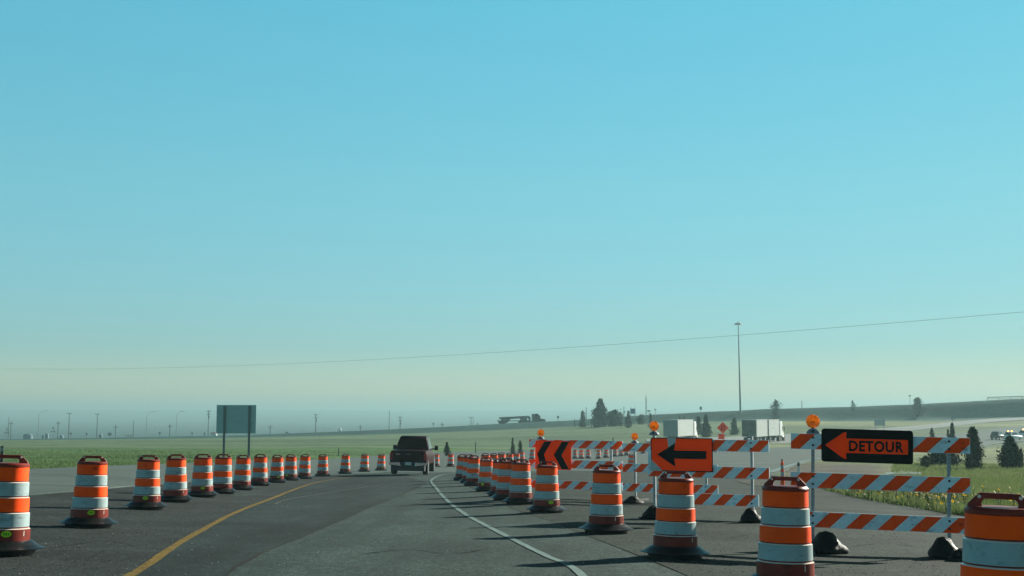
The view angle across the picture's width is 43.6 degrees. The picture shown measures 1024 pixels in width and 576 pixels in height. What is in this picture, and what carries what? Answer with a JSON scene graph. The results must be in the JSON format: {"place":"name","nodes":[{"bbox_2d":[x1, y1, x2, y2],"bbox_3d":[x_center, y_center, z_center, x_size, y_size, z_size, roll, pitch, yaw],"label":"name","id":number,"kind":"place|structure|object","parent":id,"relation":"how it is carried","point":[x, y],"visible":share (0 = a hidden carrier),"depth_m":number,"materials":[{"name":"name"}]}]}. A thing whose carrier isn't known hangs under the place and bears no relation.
{"place":"outdoors","nodes":[
{"label":"outdoors","id":0,"kind":"place"},
{"bbox_2d":[29,471,962,575],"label":"road","id":1,"kind":"structure","parent":0,"point":[435,522],"depth_m":16.21,"materials":[{"name":"asphalt"}]},
{"bbox_2d":[0,474,373,575],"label":"shoulder gravel","id":2,"kind":"structure","parent":1,"relation":"on","point":[158,522],"depth_m":17.73,"materials":[{"name":"gravel"}]},
{"bbox_2d":[0,455,44,555],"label":"traffic drum","id":3,"kind":"object","parent":2,"relation":"on","point":[15,540],"visible":1,"depth_m":13.19,"materials":[{"name":"plastic"}]},
{"bbox_2d":[58,456,118,528],"bbox_3d":[-6.066,2.923,18.385,0.788,1.027,0.788,-3,-6,25],"label":"traffic drum","id":4,"kind":"object","parent":2,"relation":"on","point":[89,509],"visible":1,"depth_m":18.20,"materials":[{"name":"plastic"}]},
{"bbox_2d":[124,455,168,509],"bbox_3d":[-6.903,3.670,24.195,0.782,1.022,0.782,-3,-6,27],"label":"traffic drum","id":5,"kind":"object","parent":2,"relation":"on","point":[146,494],"visible":1,"depth_m":24.01,"materials":[{"name":"plastic"}]},
{"bbox_2d":[161,454,194,502],"bbox_3d":[-7.189,4.055,27.338,0.780,1.007,0.780,-4,-7,36],"label":"traffic drum","id":6,"kind":"object","parent":2,"relation":"on","point":[175,489],"visible":0.98,"depth_m":27.15,"materials":[{"name":"plastic"}]},
{"bbox_2d":[187,454,217,496],"bbox_3d":[-7.377,4.461,30.474,0.791,1.019,0.791,-3,-6,27],"label":"traffic drum","id":7,"kind":"object","parent":2,"relation":"on","point":[202,482],"visible":0.98,"depth_m":30.29,"materials":[{"name":"plastic"}]},
{"bbox_2d":[212,454,237,493],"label":"traffic drum","id":8,"kind":"object","parent":2,"relation":"on","point":[222,478],"visible":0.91,"depth_m":33.35,"materials":[{"name":"plastic"}]},
{"bbox_2d":[232,455,254,489],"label":"traffic drum","id":9,"kind":"object","parent":2,"relation":"on","point":[242,478],"visible":0.97,"depth_m":37.00,"materials":[{"name":"plastic"}]},
{"bbox_2d":[251,454,270,485],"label":"traffic drum","id":10,"kind":"object","parent":2,"relation":"on","point":[259,476],"visible":0.94,"depth_m":41.75,"materials":[{"name":"plastic"}]},
{"bbox_2d":[268,455,286,482],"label":"traffic drum","id":11,"kind":"object","parent":2,"relation":"on","point":[277,473],"visible":0.98,"depth_m":46.39,"materials":[{"name":"plastic"}]},
{"bbox_2d":[284,454,299,480],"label":"traffic drum","id":12,"kind":"object","parent":2,"relation":"on","point":[290,471],"visible":0.95,"depth_m":50.24,"materials":[{"name":"plastic"}]},
{"bbox_2d":[297,454,313,478],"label":"traffic drum","id":13,"kind":"object","parent":2,"relation":"on","point":[304,470],"visible":0.94,"depth_m":53.33,"materials":[{"name":"plastic"}]},
{"bbox_2d":[315,454,330,476],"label":"traffic drum","id":14,"kind":"object","parent":2,"relation":"on","point":[322,469],"visible":1,"depth_m":58.00,"materials":[{"name":"plastic"}]},
{"bbox_2d":[123,474,390,575],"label":"yellow edge line","id":15,"kind":"object","parent":1,"relation":"on","point":[155,559],"visible":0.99,"depth_m":16.02,"materials":[{"name":"paint"}]},
{"bbox_2d":[135,475,425,575],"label":"dark lane surface","id":16,"kind":"object","parent":1,"relation":"on","point":[231,542],"visible":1,"depth_m":21.21,"materials":[{"name":"asphalt"}]},
{"bbox_2d":[274,484,381,503],"bbox_3d":[-5.182,5.963,37.486,0.457,0.505,17.236,0,-6,2],"label":"worn lane line","id":17,"kind":"object","parent":16,"relation":"on","point":[315,494],"visible":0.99,"depth_m":34.81,"materials":[{"name":"paint"}]},
{"bbox_2d":[226,483,426,575],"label":"seam line","id":18,"kind":"object","parent":1,"relation":"on","point":[243,562],"visible":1,"depth_m":14.93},
{"bbox_2d":[337,454,352,473],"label":"traffic drum","id":19,"kind":"object","parent":1,"relation":"on","point":[345,465],"visible":1,"depth_m":64.79,"materials":[{"name":"plastic"}]},
{"bbox_2d":[389,435,437,474],"bbox_3d":[-4.716,7.982,61.455,2.208,1.760,5.335,1,-6,2],"label":"pickup truck","id":20,"kind":"object","parent":1,"relation":"on","point":[412,453],"visible":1,"depth_m":59.11,"materials":[{"name":"red paint"}]},
{"bbox_2d":[451,454,467,480],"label":"traffic drum","id":21,"kind":"object","parent":1,"relation":"on","point":[459,470],"visible":0.63,"depth_m":50.07,"materials":[{"name":"plastic"}]},
{"bbox_2d":[481,453,489,459],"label":"traffic drum","id":22,"kind":"object","parent":1,"relation":"on","point":[482,455],"visible":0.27,"depth_m":59.35,"materials":[{"name":"plastic"}]},
{"bbox_2d":[490,453,497,460],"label":"traffic drum","id":23,"kind":"object","parent":1,"relation":"on","point":[493,457],"visible":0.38,"depth_m":65.32,"materials":[{"name":"plastic"}]},
{"bbox_2d":[430,473,586,575],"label":"white edge line","id":24,"kind":"object","parent":1,"relation":"on","point":[577,571],"visible":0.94,"depth_m":17.67,"materials":[{"name":"paint"}]},
{"bbox_2d":[960,492,1023,575],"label":"traffic drum","id":25,"kind":"object","parent":1,"relation":"on","point":[993,542],"visible":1,"depth_m":7.65,"materials":[{"name":"plastic"}]},
{"bbox_2d":[0,399,1023,511],"bbox_3d":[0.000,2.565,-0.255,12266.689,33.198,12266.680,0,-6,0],"label":"ground","id":26,"kind":"structure","parent":0,"point":[459,430],"depth_m":428.81,"materials":[{"name":"plant"}]},
{"bbox_2d":[0,446,3,461],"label":"marker post","id":27,"kind":"object","parent":26,"relation":"on","point":[1,451],"visible":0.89,"depth_m":46.62,"materials":[{"name":"black"}]},
{"bbox_2d":[23,434,32,438],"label":"shed","id":28,"kind":"structure","parent":26,"relation":"on","point":[27,436],"depth_m":525.35,"materials":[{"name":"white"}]},
{"bbox_2d":[3,448,390,468],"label":"field grass","id":29,"kind":"structure","parent":26,"relation":"on","point":[55,464],"depth_m":95.28,"materials":[{"name":"plant"}]},
{"bbox_2d":[207,410,210,435],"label":"utility pole","id":30,"kind":"object","parent":26,"relation":"on","point":[208,414],"visible":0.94,"depth_m":537.01,"materials":[{"name":"grey wood"}]},
{"bbox_2d":[216,405,255,456],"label":"road sign","id":31,"kind":"object","parent":26,"relation":"on","point":[235,419],"visible":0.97,"depth_m":96.46,"materials":[{"name":"grey"}]},
{"bbox_2d":[443,442,450,455],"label":"juniper tree","id":32,"kind":"object","parent":26,"relation":"on","point":[446,450],"visible":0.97,"depth_m":129.92,"materials":[{"name":"green plant"}]},
{"bbox_2d":[509,438,514,453],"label":"juniper tree","id":33,"kind":"object","parent":26,"relation":"on","point":[512,447],"visible":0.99,"depth_m":148.83,"materials":[{"name":"green plant"}]},
{"bbox_2d":[516,440,521,452],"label":"juniper tree","id":34,"kind":"object","parent":26,"relation":"on","point":[519,446],"visible":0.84,"depth_m":149.84,"materials":[{"name":"green plant"}]},
{"bbox_2d":[497,414,545,423],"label":"flatbed truck","id":35,"kind":"object","parent":26,"relation":"on","point":[535,418],"visible":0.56,"depth_m":444.36,"materials":[{"name":"black"}]},
{"bbox_2d":[28,426,1023,494],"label":"highway","id":36,"kind":"structure","parent":26,"relation":"on","point":[48,480],"depth_m":94.71,"materials":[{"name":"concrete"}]},
{"bbox_2d":[357,454,370,471],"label":"traffic drum","id":37,"kind":"object","parent":36,"relation":"on","point":[364,464],"visible":0.98,"depth_m":71.67,"materials":[{"name":"plastic"}]},
{"bbox_2d":[374,454,386,470],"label":"traffic drum","id":38,"kind":"object","parent":36,"relation":"on","point":[381,463],"visible":1,"depth_m":76.84,"materials":[{"name":"plastic"}]},
{"bbox_2d":[435,453,439,466],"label":"traffic drum","id":39,"kind":"object","parent":36,"relation":"on","point":[437,460],"visible":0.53,"depth_m":94.03,"materials":[{"name":"plastic"}]},
{"bbox_2d":[446,453,454,466],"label":"traffic drum","id":40,"kind":"object","parent":36,"relation":"on","point":[450,462],"visible":0.98,"depth_m":94.03,"materials":[{"name":"plastic"}]},
{"bbox_2d":[498,452,504,460],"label":"traffic drum","id":41,"kind":"object","parent":36,"relation":"on","point":[501,455],"visible":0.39,"depth_m":69.27,"materials":[{"name":"plastic"}]},
{"bbox_2d":[506,453,513,460],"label":"traffic drum","id":42,"kind":"object","parent":36,"relation":"on","point":[509,455],"visible":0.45,"depth_m":75.23,"materials":[{"name":"plastic"}]},
{"bbox_2d":[513,452,519,461],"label":"traffic drum","id":43,"kind":"object","parent":36,"relation":"on","point":[516,456],"visible":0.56,"depth_m":83.17,"materials":[{"name":"plastic"}]},
{"bbox_2d":[519,451,524,462],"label":"traffic drum","id":44,"kind":"object","parent":36,"relation":"on","point":[521,453],"visible":0.54,"depth_m":102.98,"materials":[{"name":"plastic"}]},
{"bbox_2d":[528,449,534,459],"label":"traffic drum","id":45,"kind":"object","parent":36,"relation":"on","point":[532,454],"visible":0.85,"depth_m":116.91,"materials":[{"name":"plastic"}]},
{"bbox_2d":[571,449,578,458],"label":"traffic drum","id":46,"kind":"object","parent":36,"relation":"on","point":[575,454],"visible":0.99,"depth_m":131.76,"materials":[{"name":"plastic"}]},
{"bbox_2d":[579,449,584,458],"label":"traffic drum","id":47,"kind":"object","parent":36,"relation":"on","point":[581,455],"visible":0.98,"depth_m":132.76,"materials":[{"name":"plastic"}]},
{"bbox_2d":[585,449,590,458],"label":"traffic drum","id":48,"kind":"object","parent":36,"relation":"on","point":[588,455],"visible":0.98,"depth_m":135.73,"materials":[{"name":"plastic"}]},
{"bbox_2d":[595,449,601,458],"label":"traffic drum","id":49,"kind":"object","parent":36,"relation":"on","point":[598,454],"visible":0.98,"depth_m":133.76,"materials":[{"name":"plastic"}]},
{"bbox_2d":[603,449,609,457],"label":"traffic drum","id":50,"kind":"object","parent":36,"relation":"on","point":[606,454],"visible":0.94,"depth_m":139.71,"materials":[{"name":"plastic"}]},
{"bbox_2d":[612,449,617,456],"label":"traffic drum","id":51,"kind":"object","parent":36,"relation":"on","point":[614,452],"visible":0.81,"depth_m":145.66,"materials":[{"name":"plastic"}]},
{"bbox_2d":[628,454,633,463],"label":"traffic drum","id":52,"kind":"object","parent":36,"relation":"on","point":[630,459],"visible":0.52,"depth_m":89.06,"materials":[{"name":"plastic"}]},
{"bbox_2d":[770,442,1003,471],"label":"highway edge line","id":53,"kind":"object","parent":36,"relation":"on","point":[785,466],"visible":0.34,"depth_m":92.00,"materials":[{"name":"white paint"}]},
{"bbox_2d":[990,431,1004,439],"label":"parked car","id":54,"kind":"object","parent":36,"relation":"on","point":[997,434],"visible":0.9,"depth_m":273.56,"materials":[{"name":"paint"}]},
{"bbox_2d":[1003,431,1022,439],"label":"service truck","id":55,"kind":"object","parent":36,"relation":"on","point":[1014,435],"visible":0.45,"depth_m":270.73,"materials":[{"name":"white paint"}]},
{"bbox_2d":[1018,429,1023,436],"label":"service truck","id":56,"kind":"object","parent":36,"relation":"on","point":[1021,433],"visible":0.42,"depth_m":283.37,"materials":[{"name":"white paint"}]},
{"bbox_2d":[129,312,1018,368],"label":"power line","id":57,"kind":"object","parent":26,"relation":"on","point":[614,344],"visible":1,"depth_m":149.84,"materials":[{"name":"black metal"}]},
{"bbox_2d":[578,410,587,426],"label":"juniper tree","id":58,"kind":"object","parent":26,"relation":"on","point":[582,423],"visible":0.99,"depth_m":397.64,"materials":[{"name":"green plant"}]},
{"bbox_2d":[588,398,609,426],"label":"broadleaf tree","id":59,"kind":"object","parent":26,"relation":"on","point":[596,420],"visible":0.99,"depth_m":389.05,"materials":[{"name":"green plant"}]},
{"bbox_2d":[599,409,624,426],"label":"broadleaf tree","id":60,"kind":"object","parent":26,"relation":"on","point":[615,418],"visible":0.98,"depth_m":386.48,"materials":[{"name":"green plant"}]},
{"bbox_2d":[622,410,633,427],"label":"juniper tree","id":61,"kind":"object","parent":26,"relation":"on","point":[628,421],"visible":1,"depth_m":362.96,"materials":[{"name":"green plant"}]},
{"bbox_2d":[634,414,648,423],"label":"bush","id":62,"kind":"object","parent":26,"relation":"on","point":[639,419],"visible":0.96,"depth_m":402.30,"materials":[{"name":"green plant"}]},
{"bbox_2d":[696,416,702,434],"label":"juniper tree","id":63,"kind":"object","parent":26,"relation":"on","point":[698,422],"visible":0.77,"depth_m":298.08,"materials":[{"name":"green plant"}]},
{"bbox_2d":[699,414,712,437],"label":"juniper tree","id":64,"kind":"object","parent":26,"relation":"on","point":[706,431],"visible":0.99,"depth_m":273.06,"materials":[{"name":"green plant"}]},
{"bbox_2d":[717,422,727,438],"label":"work zone sign","id":65,"kind":"object","parent":26,"relation":"on","point":[722,427],"visible":0.92,"depth_m":163.99,"materials":[{"name":"orange"}]},
{"bbox_2d":[728,417,739,434],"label":"juniper tree","id":66,"kind":"object","parent":26,"relation":"on","point":[734,429],"visible":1,"depth_m":297.88,"materials":[{"name":"green plant"}]},
{"bbox_2d":[734,322,741,412],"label":"mast light","id":67,"kind":"object","parent":26,"relation":"on","point":[738,324],"visible":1,"depth_m":435.02,"materials":[{"name":"silver metal"}]},
{"bbox_2d":[768,399,782,417],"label":"broadleaf tree","id":68,"kind":"object","parent":26,"relation":"on","point":[775,407],"visible":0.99,"depth_m":427.90,"materials":[{"name":"green plant"}]},
{"bbox_2d":[850,400,855,411],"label":"broadleaf tree","id":69,"kind":"object","parent":26,"relation":"on","point":[852,406],"visible":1,"depth_m":431.87,"materials":[{"name":"green plant"}]},
{"bbox_2d":[874,420,884,425],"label":"road sign","id":70,"kind":"object","parent":26,"relation":"on","point":[879,422],"visible":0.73,"depth_m":328.12,"materials":[{"name":"silver metal"}]},
{"bbox_2d":[906,397,928,416],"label":"broadleaf tree","id":71,"kind":"object","parent":26,"relation":"on","point":[918,408],"visible":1,"depth_m":427.53,"materials":[{"name":"green plant"}]},
{"bbox_2d":[820,462,1023,515],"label":"grass","id":72,"kind":"structure","parent":26,"relation":"on","point":[1004,480],"depth_m":48.20,"materials":[{"name":"plant"}]},
{"bbox_2d":[886,471,921,473],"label":"concrete apron","id":73,"kind":"object","parent":72,"relation":"on","point":[901,472],"visible":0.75,"depth_m":73.16,"materials":[{"name":"white paint"}]},
{"bbox_2d":[917,455,932,466],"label":"bush","id":74,"kind":"object","parent":26,"relation":"on","point":[925,463],"visible":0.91,"depth_m":87.20,"materials":[{"name":"green plant"}]},
{"bbox_2d":[924,453,962,465],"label":"bush","id":75,"kind":"object","parent":26,"relation":"on","point":[939,458],"visible":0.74,"depth_m":94.59,"materials":[{"name":"green plant"}]},
{"bbox_2d":[949,423,955,437],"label":"juniper tree","id":76,"kind":"object","parent":26,"relation":"on","point":[952,431],"visible":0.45,"depth_m":141.09,"materials":[{"name":"green plant"}]},
{"bbox_2d":[962,455,974,469],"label":"juniper tree","id":77,"kind":"object","parent":26,"relation":"on","point":[969,462],"visible":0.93,"depth_m":83.19,"materials":[{"name":"green plant"}]},
{"bbox_2d":[964,426,985,469],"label":"juniper tree","id":78,"kind":"object","parent":26,"relation":"on","point":[976,452],"visible":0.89,"depth_m":85.08,"materials":[{"name":"green plant"}]},
{"bbox_2d":[987,396,1023,399],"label":"guard rail","id":79,"kind":"object","parent":26,"relation":"on","point":[1004,398],"visible":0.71,"depth_m":442.33,"materials":[{"name":"silver metal"}]},
{"bbox_2d":[996,435,1023,468],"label":"juniper tree","id":80,"kind":"object","parent":26,"relation":"on","point":[1011,454],"visible":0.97,"depth_m":87.88,"materials":[{"name":"green plant"}]},
{"bbox_2d":[0,0,1023,410],"label":"sky","id":81,"kind":"structure","parent":0,"point":[194,186],"materials":[{"name":"blue"}]},
{"bbox_2d":[469,471,964,575],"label":"gore gravel","id":82,"kind":"structure","parent":0,"point":[728,526],"depth_m":19.53,"materials":[{"name":"gravel"}]},
{"bbox_2d":[459,454,474,482],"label":"traffic drum","id":83,"kind":"object","parent":82,"relation":"on","point":[464,472],"visible":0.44,"depth_m":46.69,"materials":[{"name":"plastic"}]},
{"bbox_2d":[461,455,479,485],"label":"traffic drum","id":84,"kind":"object","parent":82,"relation":"on","point":[472,473],"visible":0.83,"depth_m":43.25,"materials":[{"name":"plastic"}]},
{"bbox_2d":[3,486,958,575],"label":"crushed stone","id":85,"kind":"object","parent":82,"relation":"on","point":[503,501],"visible":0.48,"depth_m":15.70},
{"bbox_2d":[473,457,492,491],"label":"traffic drum","id":86,"kind":"object","parent":82,"relation":"on","point":[485,475],"visible":0.77,"depth_m":38.62,"materials":[{"name":"plastic"}]},
{"bbox_2d":[485,458,506,495],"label":"traffic drum","id":87,"kind":"object","parent":82,"relation":"on","point":[492,491],"visible":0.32,"depth_m":34.62,"materials":[{"name":"plastic"}]},
{"bbox_2d":[490,458,512,500],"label":"traffic drum","id":88,"kind":"object","parent":82,"relation":"on","point":[504,470],"visible":0.75,"depth_m":31.43,"materials":[{"name":"plastic"}]},
{"bbox_2d":[502,459,533,504],"bbox_3d":[0.191,4.420,29.245,0.794,1.019,0.794,-4,-7,35],"label":"traffic drum","id":89,"kind":"object","parent":82,"relation":"on","point":[520,492],"visible":0.96,"depth_m":29.06,"materials":[{"name":"plastic"}]},
{"bbox_2d":[526,461,566,512],"bbox_3d":[0.691,3.979,25.620,0.797,1.020,0.798,-4,-7,37],"label":"traffic drum","id":90,"kind":"object","parent":82,"relation":"on","point":[546,499],"visible":0.99,"depth_m":25.43,"materials":[{"name":"plastic"}]},
{"bbox_2d":[529,429,622,497],"bbox_3d":[1.580,4.402,31.920,2.436,1.722,1.500,-1,-6,19],"label":"barricade","id":91,"kind":"object","parent":82,"relation":"on","point":[557,453],"visible":0.6,"depth_m":31.94,"materials":[{"name":"orange"}]},
{"bbox_2d":[579,464,633,533],"bbox_3d":[1.421,3.188,19.369,0.796,1.026,0.797,3,-6,-29],"label":"traffic drum","id":92,"kind":"object","parent":82,"relation":"on","point":[606,515],"visible":1,"depth_m":19.18,"materials":[{"name":"plastic"}]},
{"bbox_2d":[623,496,643,503],"bbox_3d":[2.834,4.948,29.860,0.453,0.206,0.456,-5,-8,43],"label":"sandbag","id":93,"kind":"object","parent":82,"relation":"on","point":[632,500],"visible":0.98,"depth_m":29.72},
{"bbox_2d":[642,506,655,518],"bbox_3d":[2.508,3.988,22.719,0.389,0.255,0.389,5,-7,-41],"label":"sandbag","id":94,"kind":"object","parent":82,"relation":"on","point":[649,512],"visible":0.64,"depth_m":22.60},
{"bbox_2d":[622,433,717,501],"bbox_3d":[3.783,4.317,30.741,2.456,1.667,1.500,-4,-7,30],"label":"barricade","id":95,"kind":"object","parent":82,"relation":"on","point":[634,446],"visible":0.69,"depth_m":31.11,"materials":[{"name":"orange"}]},
{"bbox_2d":[640,471,709,559],"bbox_3d":[1.915,2.662,15.061,0.780,1.012,0.781,5,-7,-39],"label":"traffic drum","id":96,"kind":"object","parent":82,"relation":"on","point":[674,536],"visible":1,"depth_m":14.87,"materials":[{"name":"plastic"}]},
{"bbox_2d":[638,421,769,522],"bbox_3d":[3.491,3.258,22.908,2.281,1.737,1.500,-3,-6,27],"label":"barricade","id":97,"kind":"object","parent":82,"relation":"on","point":[692,457],"visible":0.96,"depth_m":22.88,"materials":[{"name":"orange"}]},
{"bbox_2d":[740,508,760,522],"bbox_3d":[4.086,3.897,21.916,0.368,0.275,0.367,-5,-7,40],"label":"sandbag","id":98,"kind":"object","parent":82,"relation":"on","point":[749,515],"visible":0.94,"depth_m":21.81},
{"bbox_2d":[737,479,790,485],"bbox_3d":[11.351,8.417,55.616,3.148,0.426,14.772,-1,-6,13],"label":"drainage dip","id":99,"kind":"object","parent":82,"relation":"on","point":[759,482],"visible":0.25,"depth_m":54.89,"materials":[{"name":"soil"}]},
{"bbox_2d":[750,476,815,575],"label":"traffic drum","id":100,"kind":"object","parent":82,"relation":"on","point":[785,546],"visible":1,"depth_m":11.46,"materials":[{"name":"plastic"}]},
{"bbox_2d":[781,459,784,484],"bbox_3d":[9.627,6.633,45.571,0.370,1.067,0.370,-2,-6,22],"label":"channelizer tube","id":101,"kind":"object","parent":82,"relation":"on","point":[782,471],"visible":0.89,"depth_m":45.53,"materials":[{"name":"plastic"}]},
{"bbox_2d":[811,531,848,553],"bbox_3d":[4.125,3.316,16.655,0.526,0.310,0.492,1,-6,0],"label":"sandbag","id":102,"kind":"object","parent":82,"relation":"on","point":[825,542],"visible":0.92,"depth_m":16.51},
{"bbox_2d":[791,414,970,554],"bbox_3d":[4.825,2.580,16.824,2.272,1.787,1.500,0,-5,13],"label":"barricade","id":103,"kind":"object","parent":82,"relation":"on","point":[870,446],"visible":0.95,"depth_m":16.80,"materials":[{"name":"orange"}]},
{"bbox_2d":[927,536,957,558],"bbox_3d":[5.447,3.261,16.060,0.443,0.290,0.428,1,-6,0],"label":"sandbag","id":104,"kind":"object","parent":82,"relation":"on","point":[942,547],"visible":0.91,"depth_m":15.95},
{"bbox_2d":[948,548,962,561],"bbox_3d":[5.570,3.290,15.763,0.367,0.174,0.368,5,-7,-42],"label":"sandbag","id":105,"kind":"object","parent":82,"relation":"on","point":[955,555],"visible":0.43,"depth_m":15.70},
{"bbox_2d":[646,417,1023,442],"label":"highway far lanes","id":106,"kind":"structure","parent":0,"point":[905,428],"depth_m":349.90,"materials":[{"name":"asphalt"}]},
{"bbox_2d":[663,419,698,437],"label":"semi trailer truck","id":107,"kind":"object","parent":106,"relation":"on","point":[682,428],"visible":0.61,"depth_m":225.56,"materials":[{"name":"white"}]},
{"bbox_2d":[742,419,784,441],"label":"double trailer truck","id":108,"kind":"object","parent":106,"relation":"on","point":[770,430],"visible":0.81,"depth_m":225.88,"materials":[{"name":"white"}]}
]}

